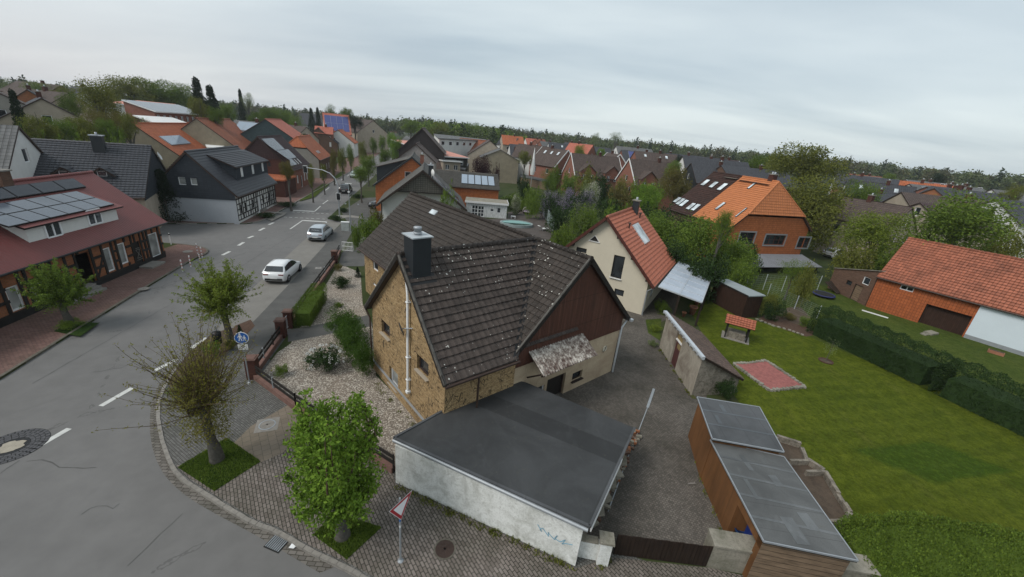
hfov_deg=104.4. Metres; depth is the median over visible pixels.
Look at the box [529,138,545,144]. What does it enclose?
house
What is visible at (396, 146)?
street tree
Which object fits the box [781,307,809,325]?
earth mound
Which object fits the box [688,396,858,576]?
long shed
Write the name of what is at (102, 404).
road markings
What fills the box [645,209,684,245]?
tree
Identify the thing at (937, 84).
sky
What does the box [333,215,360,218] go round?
crossing strip
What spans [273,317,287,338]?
brick pillar
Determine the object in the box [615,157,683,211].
terrace house
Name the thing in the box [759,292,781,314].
shrub
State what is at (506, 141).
house
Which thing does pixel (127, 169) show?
anthracite house
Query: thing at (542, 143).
house
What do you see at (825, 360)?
sapling
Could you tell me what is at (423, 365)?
window
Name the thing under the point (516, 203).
shrub
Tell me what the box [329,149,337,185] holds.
street tree
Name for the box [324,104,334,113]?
tree
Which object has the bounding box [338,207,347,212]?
hedge island
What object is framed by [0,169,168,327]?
half timbered hall
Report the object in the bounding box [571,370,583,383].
window
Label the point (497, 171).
shrub
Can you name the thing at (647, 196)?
tree
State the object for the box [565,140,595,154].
house
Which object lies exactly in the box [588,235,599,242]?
gable window
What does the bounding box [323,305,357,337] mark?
shrub
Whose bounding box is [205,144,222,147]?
white roof annex
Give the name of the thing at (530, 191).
shrub
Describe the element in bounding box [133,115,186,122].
school annex
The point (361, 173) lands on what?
street tree
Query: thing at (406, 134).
ground
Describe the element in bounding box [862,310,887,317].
white board
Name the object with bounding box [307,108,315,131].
conifer
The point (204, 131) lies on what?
orange roof barn
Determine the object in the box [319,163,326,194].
street tree
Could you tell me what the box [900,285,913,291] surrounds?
window
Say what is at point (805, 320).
shrub
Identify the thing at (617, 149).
house
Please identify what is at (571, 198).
lilac
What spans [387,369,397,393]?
window
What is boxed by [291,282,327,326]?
hedge
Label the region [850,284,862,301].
door
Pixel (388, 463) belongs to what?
board fence
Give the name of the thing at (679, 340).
door
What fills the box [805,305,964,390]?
hedge
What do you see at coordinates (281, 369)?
shrub
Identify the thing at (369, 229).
shrub
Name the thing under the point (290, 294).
pavement asphalt
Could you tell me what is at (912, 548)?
hedge
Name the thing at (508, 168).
beige barn
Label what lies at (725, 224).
tree
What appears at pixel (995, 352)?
planter trough
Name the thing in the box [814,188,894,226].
house
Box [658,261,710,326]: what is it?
carport
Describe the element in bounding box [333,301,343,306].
shrub
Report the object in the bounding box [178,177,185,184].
window
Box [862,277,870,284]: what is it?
window
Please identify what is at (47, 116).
window
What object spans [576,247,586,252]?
window
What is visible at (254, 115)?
tree
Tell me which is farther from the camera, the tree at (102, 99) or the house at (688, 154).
the house at (688, 154)
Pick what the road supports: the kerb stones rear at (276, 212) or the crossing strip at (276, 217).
the kerb stones rear at (276, 212)
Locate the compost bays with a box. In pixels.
[776,434,852,528]
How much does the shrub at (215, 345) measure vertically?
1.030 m
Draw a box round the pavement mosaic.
[162,355,291,464]
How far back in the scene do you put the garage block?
65.36 m
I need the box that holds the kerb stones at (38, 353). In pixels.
[0,243,208,376]
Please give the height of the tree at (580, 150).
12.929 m
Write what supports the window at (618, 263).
in the white house at (626, 248)
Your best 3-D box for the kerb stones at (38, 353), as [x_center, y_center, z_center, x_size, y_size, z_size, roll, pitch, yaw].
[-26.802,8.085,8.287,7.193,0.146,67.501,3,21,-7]
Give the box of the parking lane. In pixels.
[219,220,340,330]
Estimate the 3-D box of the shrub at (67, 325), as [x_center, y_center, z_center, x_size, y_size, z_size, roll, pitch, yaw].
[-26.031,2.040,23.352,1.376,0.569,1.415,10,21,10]
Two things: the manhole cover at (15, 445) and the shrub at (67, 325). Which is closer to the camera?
the manhole cover at (15, 445)
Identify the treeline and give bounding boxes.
[413,119,526,145]
[804,178,829,194]
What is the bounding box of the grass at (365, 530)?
[178,437,380,558]
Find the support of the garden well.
on the lawn at (870, 436)
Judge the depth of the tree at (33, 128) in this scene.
49.65 m
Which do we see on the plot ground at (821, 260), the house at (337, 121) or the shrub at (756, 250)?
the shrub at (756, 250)
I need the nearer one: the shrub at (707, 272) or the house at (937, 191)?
the shrub at (707, 272)
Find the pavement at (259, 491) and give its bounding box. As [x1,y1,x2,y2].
[176,414,742,576]
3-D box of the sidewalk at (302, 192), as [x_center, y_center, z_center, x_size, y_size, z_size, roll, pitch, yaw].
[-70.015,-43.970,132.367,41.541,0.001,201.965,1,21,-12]
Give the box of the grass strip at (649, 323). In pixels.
[646,319,660,339]
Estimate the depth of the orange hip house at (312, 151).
88.90 m
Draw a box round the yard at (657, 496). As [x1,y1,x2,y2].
[547,289,721,553]
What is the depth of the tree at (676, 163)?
86.97 m
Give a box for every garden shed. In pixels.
[460,163,468,171]
[520,174,548,189]
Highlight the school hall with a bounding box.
[121,99,197,122]
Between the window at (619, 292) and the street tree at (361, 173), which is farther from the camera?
the street tree at (361, 173)
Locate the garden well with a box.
[721,313,756,344]
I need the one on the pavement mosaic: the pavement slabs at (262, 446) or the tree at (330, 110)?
the pavement slabs at (262, 446)
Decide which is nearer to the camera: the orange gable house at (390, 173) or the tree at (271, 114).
the orange gable house at (390, 173)
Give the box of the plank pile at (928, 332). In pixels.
[920,330,938,335]
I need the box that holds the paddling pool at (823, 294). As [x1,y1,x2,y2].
[813,290,835,297]
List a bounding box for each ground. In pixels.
[0,243,198,379]
[269,174,926,574]
[388,130,828,180]
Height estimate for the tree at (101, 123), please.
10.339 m
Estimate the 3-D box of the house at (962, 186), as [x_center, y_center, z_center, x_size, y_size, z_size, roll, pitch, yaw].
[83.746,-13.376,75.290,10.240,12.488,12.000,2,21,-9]
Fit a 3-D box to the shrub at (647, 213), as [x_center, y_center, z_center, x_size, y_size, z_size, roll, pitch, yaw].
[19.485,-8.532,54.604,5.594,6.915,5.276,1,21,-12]
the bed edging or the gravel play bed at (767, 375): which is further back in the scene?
the bed edging
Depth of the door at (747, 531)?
13.85 m
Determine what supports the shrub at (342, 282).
on the gravel bed at (344, 380)
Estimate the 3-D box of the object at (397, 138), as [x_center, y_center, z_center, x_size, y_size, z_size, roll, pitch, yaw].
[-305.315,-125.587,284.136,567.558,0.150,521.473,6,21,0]
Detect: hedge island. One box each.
[252,212,275,217]
[274,201,299,206]
[328,215,341,220]
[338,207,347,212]
[348,194,363,198]
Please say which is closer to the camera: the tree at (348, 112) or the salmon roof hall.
the salmon roof hall
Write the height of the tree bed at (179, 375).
0.001 m
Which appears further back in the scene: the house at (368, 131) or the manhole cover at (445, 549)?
the house at (368, 131)
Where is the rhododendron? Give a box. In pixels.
[302,342,344,371]
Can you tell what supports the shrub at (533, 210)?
on the plot ground at (821, 260)
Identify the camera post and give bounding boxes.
[345,183,350,232]
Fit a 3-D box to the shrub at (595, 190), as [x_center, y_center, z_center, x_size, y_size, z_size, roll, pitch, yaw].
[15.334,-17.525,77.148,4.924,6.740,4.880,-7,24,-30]
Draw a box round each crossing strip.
[264,211,286,220]
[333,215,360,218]
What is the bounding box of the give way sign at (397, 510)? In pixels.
[389,491,411,563]
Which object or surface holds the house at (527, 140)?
on the plot ground at (821, 260)
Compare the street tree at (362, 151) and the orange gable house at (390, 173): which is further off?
the street tree at (362, 151)
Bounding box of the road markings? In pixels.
[25,174,349,451]
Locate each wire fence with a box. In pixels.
[715,272,822,290]
[767,285,821,318]
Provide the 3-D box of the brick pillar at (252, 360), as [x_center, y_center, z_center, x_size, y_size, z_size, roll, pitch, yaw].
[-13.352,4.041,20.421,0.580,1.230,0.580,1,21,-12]
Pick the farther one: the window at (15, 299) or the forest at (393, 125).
the forest at (393, 125)
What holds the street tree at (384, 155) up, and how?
on the plot ground at (821, 260)
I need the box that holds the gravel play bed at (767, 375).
[733,359,806,391]
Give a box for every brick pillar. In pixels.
[242,354,259,379]
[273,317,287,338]
[281,308,294,328]
[330,250,337,262]
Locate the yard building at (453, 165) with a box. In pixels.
[439,159,462,170]
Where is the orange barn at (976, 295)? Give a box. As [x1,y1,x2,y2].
[866,237,1023,355]
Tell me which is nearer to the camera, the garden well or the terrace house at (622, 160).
the garden well
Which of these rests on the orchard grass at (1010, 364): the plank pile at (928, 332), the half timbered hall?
the plank pile at (928, 332)
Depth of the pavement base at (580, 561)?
13.69 m
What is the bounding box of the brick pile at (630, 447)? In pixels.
[593,429,641,527]
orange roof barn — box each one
[117,122,205,169]
[181,117,250,149]
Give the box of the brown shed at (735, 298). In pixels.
[709,279,765,317]
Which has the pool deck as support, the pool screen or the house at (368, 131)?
the pool screen
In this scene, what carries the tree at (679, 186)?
on the plot ground at (821, 260)
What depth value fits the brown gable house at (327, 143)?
139.35 m
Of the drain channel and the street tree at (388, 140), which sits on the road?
the street tree at (388, 140)
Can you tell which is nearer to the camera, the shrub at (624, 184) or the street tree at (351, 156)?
the shrub at (624, 184)
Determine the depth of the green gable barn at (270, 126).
97.21 m
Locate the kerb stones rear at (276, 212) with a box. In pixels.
[176,155,376,223]
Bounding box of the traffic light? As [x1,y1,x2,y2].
[303,165,340,216]
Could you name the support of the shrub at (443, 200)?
on the plot ground at (821, 260)
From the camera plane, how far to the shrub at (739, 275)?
39.55 m
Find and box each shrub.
[53,317,86,329]
[56,132,81,140]
[80,127,92,140]
[104,127,124,142]
[186,358,212,372]
[201,340,221,356]
[225,338,235,349]
[273,363,288,377]
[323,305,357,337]
[330,274,351,288]
[330,312,362,346]
[333,263,342,270]
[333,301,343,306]
[337,321,372,363]
[347,337,378,376]
[351,220,361,252]
[354,267,361,277]
[358,212,379,242]
[368,205,383,226]
[440,179,456,206]
[492,163,499,179]
[510,191,521,214]
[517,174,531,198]
[523,184,540,208]
[524,193,541,218]
[544,202,573,234]
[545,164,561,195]
[550,217,574,245]
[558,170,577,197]
[565,200,606,240]
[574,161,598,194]
[580,180,601,208]
[591,172,611,207]
[596,193,623,220]
[603,199,629,216]
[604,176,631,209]
[615,176,630,206]
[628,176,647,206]
[641,201,674,230]
[648,339,658,346]
[649,324,662,331]
[654,298,671,314]
[661,233,686,274]
[686,247,730,303]
[699,232,744,274]
[712,379,737,399]
[723,257,760,287]
[737,237,763,271]
[758,297,787,321]
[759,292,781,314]
[781,312,796,320]
[788,257,819,306]
[798,315,813,327]
[825,239,877,278]
[865,240,903,270]
[973,221,1023,257]
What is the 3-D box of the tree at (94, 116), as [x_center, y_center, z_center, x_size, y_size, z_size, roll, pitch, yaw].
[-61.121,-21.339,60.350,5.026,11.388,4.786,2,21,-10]
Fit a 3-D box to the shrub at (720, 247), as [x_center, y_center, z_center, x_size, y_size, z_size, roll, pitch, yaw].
[23.427,-3.796,45.064,5.315,5.562,5.013,-2,22,-19]
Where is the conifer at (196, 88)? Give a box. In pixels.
[190,76,207,117]
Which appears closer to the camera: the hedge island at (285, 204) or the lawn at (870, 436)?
the lawn at (870, 436)
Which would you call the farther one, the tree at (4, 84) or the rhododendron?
the tree at (4, 84)
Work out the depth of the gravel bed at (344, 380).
21.24 m
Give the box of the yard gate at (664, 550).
[613,534,712,565]
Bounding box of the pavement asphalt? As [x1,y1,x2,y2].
[246,225,352,357]
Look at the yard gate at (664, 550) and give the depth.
13.22 m
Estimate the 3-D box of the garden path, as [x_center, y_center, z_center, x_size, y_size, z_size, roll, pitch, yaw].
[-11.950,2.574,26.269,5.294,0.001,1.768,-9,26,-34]
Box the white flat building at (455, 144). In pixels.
[434,134,485,162]
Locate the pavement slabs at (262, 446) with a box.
[234,405,296,461]
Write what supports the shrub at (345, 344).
on the gravel bed at (344, 380)
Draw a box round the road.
[0,136,411,576]
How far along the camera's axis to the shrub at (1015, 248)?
43.04 m
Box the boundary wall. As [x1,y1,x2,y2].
[703,528,880,576]
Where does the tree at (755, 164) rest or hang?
on the plot ground at (821, 260)
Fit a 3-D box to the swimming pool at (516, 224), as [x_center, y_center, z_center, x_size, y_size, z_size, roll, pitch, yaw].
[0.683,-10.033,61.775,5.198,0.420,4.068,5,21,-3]
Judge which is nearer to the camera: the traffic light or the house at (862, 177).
the traffic light
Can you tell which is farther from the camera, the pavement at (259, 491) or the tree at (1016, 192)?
the tree at (1016, 192)
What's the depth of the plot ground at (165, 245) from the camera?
25.58 m
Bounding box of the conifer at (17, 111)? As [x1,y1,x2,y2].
[7,88,32,137]
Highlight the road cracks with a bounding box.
[1,233,296,565]
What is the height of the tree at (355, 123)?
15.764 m
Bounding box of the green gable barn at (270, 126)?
[241,118,302,141]
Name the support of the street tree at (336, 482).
on the tree bed at (350, 540)
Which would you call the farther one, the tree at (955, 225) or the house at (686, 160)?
the house at (686, 160)
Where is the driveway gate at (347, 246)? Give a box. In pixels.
[342,241,352,250]
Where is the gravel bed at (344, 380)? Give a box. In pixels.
[262,266,416,470]
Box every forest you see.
[0,74,407,135]
[397,115,1023,190]
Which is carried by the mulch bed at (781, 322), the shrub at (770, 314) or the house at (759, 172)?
the shrub at (770, 314)
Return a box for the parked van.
[368,199,375,208]
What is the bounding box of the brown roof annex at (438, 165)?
[436,161,441,168]
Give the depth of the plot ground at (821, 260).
48.82 m
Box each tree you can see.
[0,78,12,88]
[10,256,102,324]
[13,112,66,139]
[18,81,54,89]
[35,116,81,140]
[49,85,75,92]
[54,90,88,116]
[61,115,98,140]
[68,76,125,119]
[79,106,125,142]
[91,116,128,142]
[91,310,272,464]
[95,71,161,101]
[107,111,130,142]
[116,112,140,143]
[118,77,182,103]
[152,79,195,106]
[169,257,263,344]
[186,96,210,117]
[205,104,223,125]
[219,101,237,120]
[238,89,247,120]
[239,92,254,118]
[246,111,267,121]
[258,107,279,118]
[271,107,296,124]
[274,387,387,542]
[278,160,295,210]
[285,115,304,125]
[307,163,314,202]
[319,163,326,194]
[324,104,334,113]
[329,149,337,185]
[337,147,346,180]
[339,107,353,116]
[345,143,354,170]
[347,114,364,139]
[351,166,369,202]
[357,154,377,186]
[358,142,368,160]
[370,137,376,162]
[378,135,385,150]
[378,148,390,162]
[386,132,394,156]
[388,135,401,158]
[399,118,419,137]
[427,121,451,135]
[465,121,483,136]
[472,152,492,173]
[518,150,531,183]
[540,169,556,198]
[574,144,586,153]
[589,135,597,146]
[596,148,605,155]
[608,132,622,149]
[632,182,665,212]
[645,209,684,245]
[647,177,673,209]
[656,162,692,203]
[659,213,706,237]
[660,210,736,264]
[663,160,683,177]
[710,208,734,256]
[711,234,761,278]
[745,152,771,169]
[760,141,858,198]
[763,156,791,172]
[775,258,813,299]
[783,168,858,254]
[832,206,925,263]
[833,176,887,204]
[881,172,898,179]
[896,184,1023,250]
[928,172,945,182]
[995,191,1013,199]
[1004,183,1023,200]
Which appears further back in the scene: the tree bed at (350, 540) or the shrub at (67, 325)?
the shrub at (67, 325)
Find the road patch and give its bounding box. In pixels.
[240,188,335,292]
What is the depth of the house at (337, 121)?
159.96 m
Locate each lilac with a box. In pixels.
[539,189,562,218]
[559,187,585,223]
[578,188,596,212]
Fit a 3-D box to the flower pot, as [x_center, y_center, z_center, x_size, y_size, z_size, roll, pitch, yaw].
[15.546,1.884,34.157,0.700,0.750,0.700,6,21,0]
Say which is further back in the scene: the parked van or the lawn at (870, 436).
the parked van
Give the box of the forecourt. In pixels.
[342,197,380,227]
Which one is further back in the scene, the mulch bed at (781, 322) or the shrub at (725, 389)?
the mulch bed at (781, 322)
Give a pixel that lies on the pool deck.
(535, 230)
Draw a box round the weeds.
[375,349,722,570]
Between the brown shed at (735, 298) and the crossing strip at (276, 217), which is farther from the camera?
the crossing strip at (276, 217)
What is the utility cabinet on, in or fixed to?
on the pavement asphalt
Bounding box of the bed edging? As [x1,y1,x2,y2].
[756,318,803,335]
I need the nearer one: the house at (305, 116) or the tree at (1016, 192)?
the tree at (1016, 192)
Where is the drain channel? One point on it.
(650, 398)
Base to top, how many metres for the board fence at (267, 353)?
0.900 m
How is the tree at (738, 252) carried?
on the plot ground at (821, 260)
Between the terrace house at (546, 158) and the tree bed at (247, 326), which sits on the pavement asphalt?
the tree bed at (247, 326)
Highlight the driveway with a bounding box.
[339,237,365,265]
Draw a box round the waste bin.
[211,326,221,349]
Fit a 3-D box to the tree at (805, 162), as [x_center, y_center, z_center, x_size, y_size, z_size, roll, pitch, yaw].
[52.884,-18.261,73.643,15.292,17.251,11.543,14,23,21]
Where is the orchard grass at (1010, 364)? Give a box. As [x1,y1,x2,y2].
[748,277,1023,397]
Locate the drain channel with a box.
[608,388,654,511]
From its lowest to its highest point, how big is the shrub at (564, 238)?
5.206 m
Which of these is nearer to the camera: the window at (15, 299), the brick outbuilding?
the window at (15, 299)
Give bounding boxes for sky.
[0,0,1023,176]
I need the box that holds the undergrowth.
[501,192,666,230]
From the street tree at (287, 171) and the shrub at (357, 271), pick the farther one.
the street tree at (287, 171)
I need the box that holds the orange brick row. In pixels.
[460,138,485,150]
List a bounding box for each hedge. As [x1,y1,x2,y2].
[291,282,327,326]
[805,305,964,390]
[834,508,1023,576]
[928,358,1023,437]
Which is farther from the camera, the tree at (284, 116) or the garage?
the tree at (284, 116)
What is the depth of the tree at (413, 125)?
170.44 m
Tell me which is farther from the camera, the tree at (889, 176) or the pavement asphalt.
the tree at (889, 176)
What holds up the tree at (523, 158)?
on the plot ground at (821, 260)
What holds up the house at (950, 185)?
on the plot ground at (821, 260)
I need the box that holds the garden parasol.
[530,149,534,187]
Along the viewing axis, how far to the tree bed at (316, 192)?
72.50 m
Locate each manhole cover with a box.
[0,428,50,463]
[254,417,279,432]
[434,538,455,559]
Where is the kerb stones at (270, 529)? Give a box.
[156,363,367,576]
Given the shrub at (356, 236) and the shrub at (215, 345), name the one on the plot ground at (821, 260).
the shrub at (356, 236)
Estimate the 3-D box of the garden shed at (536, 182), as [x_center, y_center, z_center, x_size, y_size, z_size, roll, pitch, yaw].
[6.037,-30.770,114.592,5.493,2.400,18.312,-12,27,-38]
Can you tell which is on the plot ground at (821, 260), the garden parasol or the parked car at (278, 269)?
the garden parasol
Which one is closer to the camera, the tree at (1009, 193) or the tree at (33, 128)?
the tree at (33, 128)
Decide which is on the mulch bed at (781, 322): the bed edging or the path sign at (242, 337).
the bed edging
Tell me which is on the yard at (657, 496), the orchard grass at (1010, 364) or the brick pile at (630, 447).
the brick pile at (630, 447)
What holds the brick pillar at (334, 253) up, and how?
on the pavement asphalt
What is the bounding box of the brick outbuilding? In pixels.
[827,268,884,305]
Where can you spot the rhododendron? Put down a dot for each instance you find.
(325, 357)
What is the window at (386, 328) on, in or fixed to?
in the corner house at (466, 307)
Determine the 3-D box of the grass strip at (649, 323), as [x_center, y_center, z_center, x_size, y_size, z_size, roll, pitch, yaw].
[10.991,3.020,31.048,1.229,0.001,4.375,13,22,17]
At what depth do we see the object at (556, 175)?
95.55 m
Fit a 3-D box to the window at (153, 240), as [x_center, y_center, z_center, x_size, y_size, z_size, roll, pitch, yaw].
[-30.801,-3.739,34.125,0.060,2.076,1.189,2,21,-9]
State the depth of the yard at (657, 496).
19.12 m
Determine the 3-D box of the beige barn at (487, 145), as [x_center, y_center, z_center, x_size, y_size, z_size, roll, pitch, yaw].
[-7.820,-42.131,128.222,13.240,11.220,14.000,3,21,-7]
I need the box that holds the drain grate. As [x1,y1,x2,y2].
[263,535,287,552]
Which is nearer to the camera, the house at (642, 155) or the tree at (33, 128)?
the tree at (33, 128)
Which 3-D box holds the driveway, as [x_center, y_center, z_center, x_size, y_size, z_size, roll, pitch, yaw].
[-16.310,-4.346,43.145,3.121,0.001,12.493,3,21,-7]
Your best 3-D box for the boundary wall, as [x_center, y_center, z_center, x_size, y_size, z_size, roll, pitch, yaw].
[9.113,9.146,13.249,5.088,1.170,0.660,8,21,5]
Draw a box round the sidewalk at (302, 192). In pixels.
[167,152,378,222]
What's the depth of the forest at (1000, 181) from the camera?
273.48 m
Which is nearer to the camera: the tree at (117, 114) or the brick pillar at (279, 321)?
the brick pillar at (279, 321)
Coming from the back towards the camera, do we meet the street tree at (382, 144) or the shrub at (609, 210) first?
the street tree at (382, 144)
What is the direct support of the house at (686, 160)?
on the plot ground at (821, 260)
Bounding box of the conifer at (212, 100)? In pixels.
[205,84,221,117]
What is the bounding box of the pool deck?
[490,211,551,239]
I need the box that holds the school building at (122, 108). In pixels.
[110,100,169,117]
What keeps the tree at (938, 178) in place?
on the plot ground at (821, 260)
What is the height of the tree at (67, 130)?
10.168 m
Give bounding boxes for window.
[0,109,6,115]
[5,285,23,311]
[21,148,29,161]
[41,115,52,123]
[103,247,114,271]
[117,242,127,263]
[148,232,160,256]
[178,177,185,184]
[190,178,196,184]
[379,322,389,341]
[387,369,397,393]
[414,357,428,381]
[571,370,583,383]
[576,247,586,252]
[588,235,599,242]
[609,255,624,279]
[614,288,623,295]
[739,232,754,243]
[764,235,784,244]
[797,238,809,247]
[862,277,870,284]
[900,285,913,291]
[914,207,920,215]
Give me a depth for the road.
15.39 m
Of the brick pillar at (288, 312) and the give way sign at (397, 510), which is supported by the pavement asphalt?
the brick pillar at (288, 312)
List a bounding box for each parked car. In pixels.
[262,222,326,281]
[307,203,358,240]
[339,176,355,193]
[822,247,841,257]
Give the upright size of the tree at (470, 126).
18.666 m
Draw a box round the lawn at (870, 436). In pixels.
[688,299,1023,541]
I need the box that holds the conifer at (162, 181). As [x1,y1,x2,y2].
[154,168,190,222]
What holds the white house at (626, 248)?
on the plot ground at (821, 260)
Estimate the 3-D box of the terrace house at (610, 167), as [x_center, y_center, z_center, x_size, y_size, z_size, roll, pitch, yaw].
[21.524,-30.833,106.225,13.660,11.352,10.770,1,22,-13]
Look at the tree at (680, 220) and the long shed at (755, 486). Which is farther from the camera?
the tree at (680, 220)
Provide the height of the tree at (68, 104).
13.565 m
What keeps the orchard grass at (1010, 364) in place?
on the plot ground at (821, 260)
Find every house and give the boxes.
[0,79,62,91]
[0,89,93,140]
[0,92,25,115]
[0,124,42,178]
[3,85,94,123]
[17,83,45,101]
[31,132,165,227]
[69,83,106,108]
[160,145,277,223]
[233,117,258,131]
[244,135,310,189]
[289,135,330,177]
[290,122,319,142]
[298,113,322,128]
[312,127,338,156]
[314,123,333,138]
[322,112,351,135]
[334,129,358,156]
[350,117,388,152]
[356,192,633,422]
[372,152,441,210]
[375,162,466,221]
[396,142,437,168]
[397,127,446,160]
[433,169,499,205]
[500,133,523,152]
[507,144,517,154]
[511,141,550,180]
[524,137,539,144]
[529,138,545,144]
[529,144,569,188]
[537,140,554,145]
[547,142,610,153]
[561,151,621,195]
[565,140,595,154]
[565,197,675,314]
[604,150,625,167]
[614,146,652,153]
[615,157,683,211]
[619,149,647,161]
[630,149,677,162]
[665,151,703,157]
[668,171,822,272]
[679,155,749,172]
[683,160,722,190]
[716,164,796,195]
[813,193,917,262]
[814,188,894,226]
[830,172,899,192]
[843,179,916,194]
[882,192,985,207]
[899,178,952,187]
[902,178,947,184]
[905,183,975,190]
[909,201,1001,248]
[914,184,958,192]
[919,186,973,195]
[920,183,1010,200]
[940,182,985,191]
[976,199,1023,257]
[985,187,1023,200]
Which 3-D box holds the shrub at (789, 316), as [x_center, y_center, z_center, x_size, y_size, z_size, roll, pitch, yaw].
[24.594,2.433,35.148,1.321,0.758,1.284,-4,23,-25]
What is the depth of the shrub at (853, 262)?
45.37 m
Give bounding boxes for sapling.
[818,338,837,364]
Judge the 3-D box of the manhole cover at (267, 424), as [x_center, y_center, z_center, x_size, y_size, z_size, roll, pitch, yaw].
[-10.833,6.027,17.582,0.891,0.027,0.891,-3,23,-21]
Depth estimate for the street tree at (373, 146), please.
133.97 m
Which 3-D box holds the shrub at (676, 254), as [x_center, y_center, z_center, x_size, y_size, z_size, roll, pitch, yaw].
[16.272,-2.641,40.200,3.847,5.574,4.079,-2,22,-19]
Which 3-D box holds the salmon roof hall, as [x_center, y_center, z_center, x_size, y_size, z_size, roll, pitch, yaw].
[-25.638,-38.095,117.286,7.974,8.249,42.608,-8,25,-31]
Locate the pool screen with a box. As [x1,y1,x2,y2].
[544,209,553,229]
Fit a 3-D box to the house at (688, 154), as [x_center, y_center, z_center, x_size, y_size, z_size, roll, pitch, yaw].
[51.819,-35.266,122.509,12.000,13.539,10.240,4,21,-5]
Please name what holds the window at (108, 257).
in the half timbered hall
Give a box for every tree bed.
[55,322,98,335]
[170,328,237,393]
[181,440,259,489]
[232,320,254,343]
[300,184,328,200]
[317,520,376,558]
[335,171,345,177]
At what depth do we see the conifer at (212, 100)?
102.46 m
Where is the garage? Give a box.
[392,381,635,565]
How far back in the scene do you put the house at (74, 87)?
115.16 m
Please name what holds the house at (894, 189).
on the plot ground at (821, 260)
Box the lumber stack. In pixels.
[825,281,839,293]
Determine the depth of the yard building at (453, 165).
89.61 m
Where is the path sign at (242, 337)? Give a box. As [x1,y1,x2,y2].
[234,331,250,383]
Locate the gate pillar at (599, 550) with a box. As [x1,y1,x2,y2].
[578,530,614,566]
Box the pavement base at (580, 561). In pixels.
[160,343,644,576]
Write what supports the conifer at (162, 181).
on the sidewalk at (302, 192)
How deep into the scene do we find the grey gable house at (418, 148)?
78.13 m
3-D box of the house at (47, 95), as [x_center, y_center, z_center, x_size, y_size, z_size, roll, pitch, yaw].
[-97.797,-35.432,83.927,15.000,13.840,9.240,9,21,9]
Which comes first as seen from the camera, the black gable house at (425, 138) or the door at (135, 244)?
the door at (135, 244)
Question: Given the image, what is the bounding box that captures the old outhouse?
[659,310,743,395]
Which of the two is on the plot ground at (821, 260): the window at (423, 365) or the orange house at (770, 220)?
the orange house at (770, 220)
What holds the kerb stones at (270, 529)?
on the road
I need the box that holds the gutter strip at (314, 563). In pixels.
[150,366,333,572]
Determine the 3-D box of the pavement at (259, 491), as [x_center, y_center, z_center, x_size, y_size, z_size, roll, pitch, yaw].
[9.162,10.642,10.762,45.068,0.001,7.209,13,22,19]
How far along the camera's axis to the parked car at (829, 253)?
60.23 m
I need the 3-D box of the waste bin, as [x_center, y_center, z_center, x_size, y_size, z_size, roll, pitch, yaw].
[-16.490,2.884,22.244,0.450,1.500,0.460,8,21,5]
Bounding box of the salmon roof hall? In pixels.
[391,139,468,171]
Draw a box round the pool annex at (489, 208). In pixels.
[465,197,508,218]
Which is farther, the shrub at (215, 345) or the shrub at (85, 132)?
the shrub at (85, 132)
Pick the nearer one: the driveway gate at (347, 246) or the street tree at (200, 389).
the street tree at (200, 389)
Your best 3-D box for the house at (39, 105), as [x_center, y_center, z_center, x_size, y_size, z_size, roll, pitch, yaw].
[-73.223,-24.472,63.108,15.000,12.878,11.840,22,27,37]
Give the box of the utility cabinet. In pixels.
[341,221,349,230]
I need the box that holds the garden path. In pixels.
[288,315,372,341]
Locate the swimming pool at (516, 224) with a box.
[500,220,532,227]
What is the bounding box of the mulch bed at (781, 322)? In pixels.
[759,315,812,336]
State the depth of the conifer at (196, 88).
101.83 m
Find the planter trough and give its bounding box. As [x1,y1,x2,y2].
[987,348,1004,356]
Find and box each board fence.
[253,365,294,408]
[258,326,282,368]
[293,255,335,320]
[294,393,395,473]
[336,244,340,257]
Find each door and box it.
[133,241,142,262]
[472,205,477,214]
[478,206,483,215]
[546,373,563,393]
[671,334,682,367]
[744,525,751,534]
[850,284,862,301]
[919,304,971,335]
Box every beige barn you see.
[467,139,497,171]
[479,148,518,183]
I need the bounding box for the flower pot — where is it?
[689,305,697,314]
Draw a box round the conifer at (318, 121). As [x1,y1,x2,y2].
[315,107,321,125]
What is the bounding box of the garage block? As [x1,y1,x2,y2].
[268,174,296,196]
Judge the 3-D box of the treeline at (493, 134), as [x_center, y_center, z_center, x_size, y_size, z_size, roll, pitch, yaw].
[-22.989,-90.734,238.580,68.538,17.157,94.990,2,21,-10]

